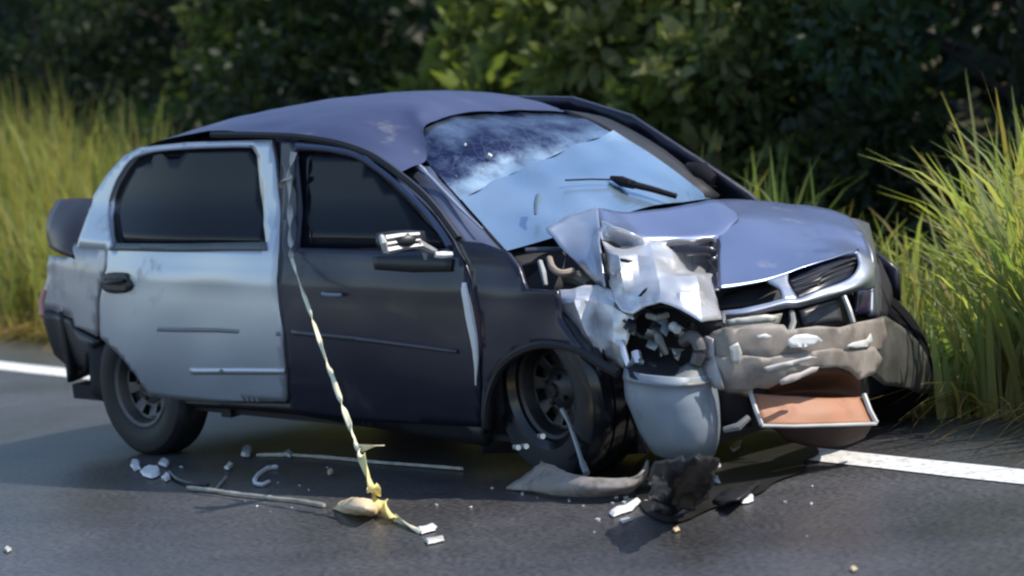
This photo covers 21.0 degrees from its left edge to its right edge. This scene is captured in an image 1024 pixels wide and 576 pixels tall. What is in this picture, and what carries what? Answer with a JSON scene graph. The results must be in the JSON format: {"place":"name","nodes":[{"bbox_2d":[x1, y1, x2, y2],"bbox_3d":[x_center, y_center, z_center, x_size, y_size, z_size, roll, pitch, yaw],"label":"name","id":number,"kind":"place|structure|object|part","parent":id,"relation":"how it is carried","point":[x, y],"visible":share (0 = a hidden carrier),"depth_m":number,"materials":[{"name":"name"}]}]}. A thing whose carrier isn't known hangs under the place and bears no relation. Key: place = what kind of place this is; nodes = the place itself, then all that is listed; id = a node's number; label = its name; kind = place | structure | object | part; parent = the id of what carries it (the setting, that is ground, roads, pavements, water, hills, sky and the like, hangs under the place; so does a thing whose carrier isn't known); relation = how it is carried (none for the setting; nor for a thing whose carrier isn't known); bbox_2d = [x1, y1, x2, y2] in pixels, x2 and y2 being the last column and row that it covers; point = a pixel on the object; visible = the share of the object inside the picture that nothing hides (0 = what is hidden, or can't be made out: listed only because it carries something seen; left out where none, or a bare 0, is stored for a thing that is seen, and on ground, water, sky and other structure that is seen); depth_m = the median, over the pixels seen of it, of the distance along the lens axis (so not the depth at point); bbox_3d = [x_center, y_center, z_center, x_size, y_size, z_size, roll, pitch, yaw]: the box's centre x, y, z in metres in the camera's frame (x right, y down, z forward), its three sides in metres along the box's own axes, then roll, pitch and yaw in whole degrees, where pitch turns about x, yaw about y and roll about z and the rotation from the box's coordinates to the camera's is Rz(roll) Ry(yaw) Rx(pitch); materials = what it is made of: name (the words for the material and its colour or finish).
{"place":"outdoors","nodes":[
{"label":"outdoors","id":0,"kind":"place"},
{"bbox_2d":[0,336,1023,575],"bbox_3d":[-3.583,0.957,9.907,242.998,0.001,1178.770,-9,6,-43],"label":"road","id":1,"kind":"structure","parent":0,"point":[79,496],"depth_m":8.94,"materials":[{"name":"grey asphalt"}]},
{"bbox_2d":[4,546,11,552],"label":"plastic shard","id":2,"kind":"object","parent":1,"relation":"on","point":[7,549],"visible":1,"depth_m":8.97,"materials":[{"name":"white plastic"}]},
{"bbox_2d":[130,459,139,470],"bbox_3d":[-1.470,0.688,10.787,0.039,0.014,0.309,-6,5,-8],"label":"plastic shard","id":3,"kind":"object","parent":1,"relation":"on","point":[135,464],"visible":1,"depth_m":10.75,"materials":[{"name":"grey plastic"}]},
{"bbox_2d":[140,465,159,477],"bbox_3d":[-1.384,0.697,10.572,0.075,0.014,0.362,-6,5,-9],"label":"plastic shard","id":4,"kind":"object","parent":1,"relation":"on","point":[150,471],"visible":1,"depth_m":10.52,"materials":[{"name":"grey plastic"}]},
{"bbox_2d":[158,458,168,466],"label":"plastic shard","id":5,"kind":"object","parent":1,"relation":"on","point":[164,462],"visible":1,"depth_m":10.76,"materials":[{"name":"white plastic"}]},
{"bbox_2d":[161,472,170,481],"bbox_3d":[-1.298,0.706,10.367,0.033,0.014,0.189,-6,5,-11],"label":"plastic shard","id":6,"kind":"object","parent":1,"relation":"on","point":[165,476],"visible":1,"depth_m":10.34,"materials":[{"name":"grey plastic"}]},
{"bbox_2d":[168,470,209,486],"bbox_3d":[-1.217,0.709,10.249,0.052,0.020,0.498,-7,5,-23],"label":"rubber strip","id":7,"kind":"object","parent":1,"relation":"on","point":[172,474],"visible":0.94,"depth_m":10.14,"materials":[{"name":"grey rubber"}]},
{"bbox_2d":[215,476,226,488],"bbox_3d":[-1.060,0.710,10.066,0.012,0.012,0.310,-5,4,2],"label":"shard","id":8,"kind":"object","parent":1,"relation":"on","point":[221,481],"visible":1,"depth_m":10.06,"materials":[{"name":"grey plastic"}]},
{"bbox_2d":[224,462,232,469],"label":"plastic shard","id":9,"kind":"object","parent":1,"relation":"on","point":[229,465],"visible":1,"depth_m":10.49,"materials":[{"name":"grey plastic"}]},
{"bbox_2d":[241,445,252,456],"bbox_3d":[-1.048,0.639,10.937,0.044,0.013,0.332,-5,4,-3],"label":"plastic shard","id":10,"kind":"object","parent":1,"relation":"on","point":[247,450],"visible":1,"depth_m":10.87,"materials":[{"name":"white plastic"}]},
{"bbox_2d":[186,486,325,506],"bbox_3d":[-0.896,0.726,9.678,0.032,0.018,0.898,-8,6,-37],"label":"cord","id":11,"kind":"object","parent":1,"relation":"on","point":[228,492],"visible":1,"depth_m":9.67,"materials":[{"name":"grey plastic"}]},
{"bbox_2d":[252,465,277,485],"bbox_3d":[-0.910,0.689,10.150,0.073,0.019,0.447,-5,4,0],"label":"cord","id":12,"kind":"object","parent":1,"relation":"on","point":[260,472],"visible":1,"depth_m":10.15,"materials":[{"name":"grey plastic"}]},
{"bbox_2d":[284,449,292,456],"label":"plastic shard","id":13,"kind":"object","parent":1,"relation":"on","point":[288,451],"visible":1,"depth_m":10.72,"materials":[{"name":"grey plastic"}]},
{"bbox_2d":[327,468,333,474],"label":"plastic shard","id":14,"kind":"object","parent":1,"relation":"on","point":[330,471],"visible":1,"depth_m":10.10,"materials":[{"name":"grey plastic"}]},
{"bbox_2d":[333,497,379,516],"bbox_3d":[-0.488,0.707,9.088,0.134,0.070,0.497,-6,5,-15],"label":"card scrap","id":15,"kind":"object","parent":1,"relation":"on","point":[360,507],"visible":1,"depth_m":8.97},
{"bbox_2d":[256,453,463,469],"bbox_3d":[-0.568,0.645,10.347,0.056,0.016,1.202,-9,6,-43],"label":"cord","id":16,"kind":"object","parent":1,"relation":"on","point":[354,460],"visible":0.94,"depth_m":10.37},
{"bbox_2d":[418,523,436,533],"bbox_3d":[-0.263,0.750,8.657,0.064,0.010,0.149,-6,5,-8],"label":"paper scrap","id":17,"kind":"object","parent":1,"relation":"on","point":[430,527],"visible":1,"depth_m":8.64,"materials":[{"name":"white paper"}]},
{"bbox_2d":[425,535,443,543],"bbox_3d":[-0.233,0.766,8.433,0.061,0.008,0.094,-6,5,-8],"label":"paper scrap","id":18,"kind":"object","parent":1,"relation":"on","point":[434,539],"visible":1,"depth_m":8.42,"materials":[{"name":"paper"}]},
{"bbox_2d":[39,90,932,476],"bbox_3d":[-0.197,-0.032,10.646,2.084,1.442,4.063,-14,11,-43],"label":"wrecked car","id":19,"kind":"object","parent":1,"relation":"on","point":[573,284],"visible":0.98,"depth_m":9.99,"materials":[{"name":"blue metal"}]},
{"bbox_3d":[-1.317,-0.058,10.824,0.202,1.011,1.418,-9,6,-41],"label":"rear door","id":20,"kind":"part","parent":19,"relation":"part of","materials":[{"name":"silver metal"}]},
{"bbox_2d":[277,151,423,533],"bbox_3d":[-0.579,0.131,9.446,0.097,1.183,1.840,-6,5,-13],"label":"barrier tape","id":21,"kind":"object","parent":19,"relation":"attached to","point":[373,489],"visible":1,"depth_m":9.45,"materials":[{"name":"beige plastic"}]},
{"bbox_3d":[-0.495,-0.028,9.960,0.180,1.049,1.170,-9,6,-43],"label":"front door","id":22,"kind":"part","parent":19,"relation":"part of","materials":[{"name":"blue paint"}]},
{"bbox_3d":[0.063,-0.570,11.302,0.118,0.342,1.950,-14,11,-43],"label":"window pane","id":23,"kind":"part","parent":19,"relation":"part of","materials":[{"name":"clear glass"}]},
{"bbox_2d":[161,466,813,536],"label":"glass crumbs","id":24,"kind":"object","parent":1,"relation":"on","point":[612,503],"visible":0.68,"depth_m":8.95,"materials":[{"name":"glass"}]},
{"bbox_2d":[0,361,1023,483],"bbox_3d":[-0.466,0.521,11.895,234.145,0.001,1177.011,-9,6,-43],"label":"road edge line","id":25,"kind":"object","parent":1,"relation":"on","point":[981,472],"visible":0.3,"depth_m":9.15,"materials":[{"name":"paint"}]},
{"bbox_2d":[506,460,648,497],"bbox_3d":[0.202,0.626,9.139,0.260,0.108,0.625,-9,6,-43],"label":"bumper fragment","id":26,"kind":"object","parent":1,"relation":"on","point":[542,477],"visible":1,"depth_m":9.00,"materials":[{"name":"grey plastic"}]},
{"bbox_2d":[609,498,640,516],"bbox_3d":[0.367,0.688,8.728,0.061,0.012,0.314,-3,5,24],"label":"plastic shard","id":27,"kind":"object","parent":1,"relation":"on","point":[627,507],"visible":1,"depth_m":8.69,"materials":[{"name":"white plastic"}]},
{"bbox_2d":[619,517,633,522],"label":"plastic shard","id":28,"kind":"object","parent":1,"relation":"on","point":[624,519],"visible":1,"depth_m":8.49,"materials":[{"name":"white plastic"}]},
{"bbox_2d":[648,454,719,514],"bbox_3d":[0.521,0.580,8.354,0.215,0.269,0.870,-5,4,1],"label":"torn liner","id":29,"kind":"object","parent":1,"relation":"on","point":[678,484],"visible":1,"depth_m":8.34,"materials":[{"name":"black plastic"}]},
{"bbox_2d":[714,475,719,482],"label":"plastic shard","id":30,"kind":"object","parent":1,"relation":"on","point":[716,480],"visible":0.41,"depth_m":9.09,"materials":[{"name":"grey plastic"}]},
{"bbox_2d":[632,431,818,521],"bbox_3d":[0.699,0.617,9.302,0.636,0.001,1.926,-4,5,10],"label":"fluid stain","id":31,"kind":"object","parent":1,"relation":"on","point":[767,459],"visible":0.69,"depth_m":9.38,"materials":[{"name":"liquid"}]},
{"bbox_2d":[730,440,741,451],"bbox_3d":[0.793,0.562,9.837,0.039,0.014,0.255,-4,5,8],"label":"plastic shard","id":32,"kind":"object","parent":1,"relation":"on","point":[735,445],"visible":1,"depth_m":9.82,"materials":[{"name":"grey plastic"}]},
{"bbox_2d":[712,480,760,508],"bbox_3d":[0.698,0.644,8.741,0.123,0.051,0.595,-4,5,12],"label":"torn liner","id":33,"kind":"object","parent":1,"relation":"on","point":[726,497],"visible":1,"depth_m":8.69,"materials":[{"name":"black plastic"}]},
{"bbox_2d":[737,494,753,502],"bbox_3d":[0.728,0.658,8.681,0.059,0.014,0.129,-5,4,5],"label":"plastic shard","id":34,"kind":"object","parent":1,"relation":"on","point":[748,498],"visible":0.72,"depth_m":8.64,"materials":[{"name":"white plastic"}]},
{"bbox_2d":[15,0,1014,336],"bbox_3d":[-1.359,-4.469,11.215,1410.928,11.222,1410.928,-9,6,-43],"label":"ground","id":35,"kind":"structure","parent":0,"point":[965,122],"depth_m":21.10,"materials":[{"name":"green plant"}]},
{"bbox_2d":[0,0,176,173],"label":"tree","id":36,"kind":"object","parent":35,"relation":"on","point":[16,72],"visible":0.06,"depth_m":32.55,"materials":[{"name":"green plant"}]},
{"bbox_2d":[0,61,197,336],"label":"tall grass","id":37,"kind":"structure","parent":35,"relation":"on","point":[36,184],"depth_m":19.76,"materials":[{"name":"green plant"}]},
{"bbox_2d":[0,0,252,189],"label":"tree","id":38,"kind":"object","parent":35,"relation":"on","point":[23,33],"visible":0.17,"depth_m":29.67,"materials":[{"name":"green plant"}]},
{"bbox_2d":[0,0,375,169],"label":"tree","id":39,"kind":"object","parent":35,"relation":"on","point":[117,15],"visible":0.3,"depth_m":27.54,"materials":[{"name":"green plant"}]},
{"bbox_2d":[94,0,463,156],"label":"bush","id":40,"kind":"object","parent":35,"relation":"on","point":[222,36],"visible":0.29,"depth_m":23.77,"materials":[{"name":"green plant"}]},
{"bbox_2d":[182,0,522,128],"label":"tree","id":41,"kind":"object","parent":35,"relation":"on","point":[372,16],"visible":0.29,"depth_m":23.18,"materials":[{"name":"green plant"}]},
{"bbox_2d":[382,0,607,93],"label":"bush","id":42,"kind":"object","parent":35,"relation":"on","point":[472,15],"visible":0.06,"depth_m":20.02,"materials":[{"name":"green plant"}]},
{"bbox_2d":[90,136,909,255],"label":"tall grass","id":43,"kind":"structure","parent":35,"relation":"on","point":[757,195],"depth_m":13.56,"materials":[{"name":"green plant"}]},
{"bbox_2d":[0,140,1016,275],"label":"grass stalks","id":44,"kind":"object","parent":35,"relation":"on","point":[912,182],"depth_m":11.90,"materials":[{"name":"green plant"}]},
{"bbox_2d":[0,0,1017,165],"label":"woodland","id":45,"kind":"object","parent":35,"relation":"on","point":[950,67],"visible":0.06,"depth_m":21.34,"materials":[{"name":"green plant"}]},
{"bbox_2d":[0,292,1023,465],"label":"dry straw","id":46,"kind":"object","parent":35,"relation":"on","point":[22,327],"visible":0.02,"depth_m":10.16,"materials":[{"name":"brown plant"}]},
{"bbox_2d":[429,0,693,105],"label":"bush","id":47,"kind":"object","parent":35,"relation":"on","point":[531,29],"visible":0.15,"depth_m":19.14,"materials":[{"name":"green plant"}]},
{"bbox_2d":[547,0,872,228],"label":"bush","id":48,"kind":"object","parent":35,"relation":"on","point":[653,82],"visible":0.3,"depth_m":18.10,"materials":[{"name":"green plant"}]},
{"bbox_2d":[661,0,956,262],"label":"bush","id":49,"kind":"object","parent":35,"relation":"on","point":[762,22],"visible":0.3,"depth_m":17.77,"materials":[{"name":"green plant"}]},
{"bbox_2d":[670,0,1023,258],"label":"tree","id":50,"kind":"object","parent":35,"relation":"on","point":[923,118],"visible":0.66,"depth_m":17.21,"materials":[{"name":"green plant"}]},
{"bbox_2d":[777,0,1023,132],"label":"tree","id":51,"kind":"object","parent":35,"relation":"on","point":[894,34],"visible":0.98,"depth_m":16.44,"materials":[{"name":"green plant"}]},
{"bbox_2d":[840,69,1023,420],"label":"tall grass","id":52,"kind":"structure","parent":35,"relation":"on","point":[967,314],"depth_m":10.32,"materials":[{"name":"green plant"}]}
]}

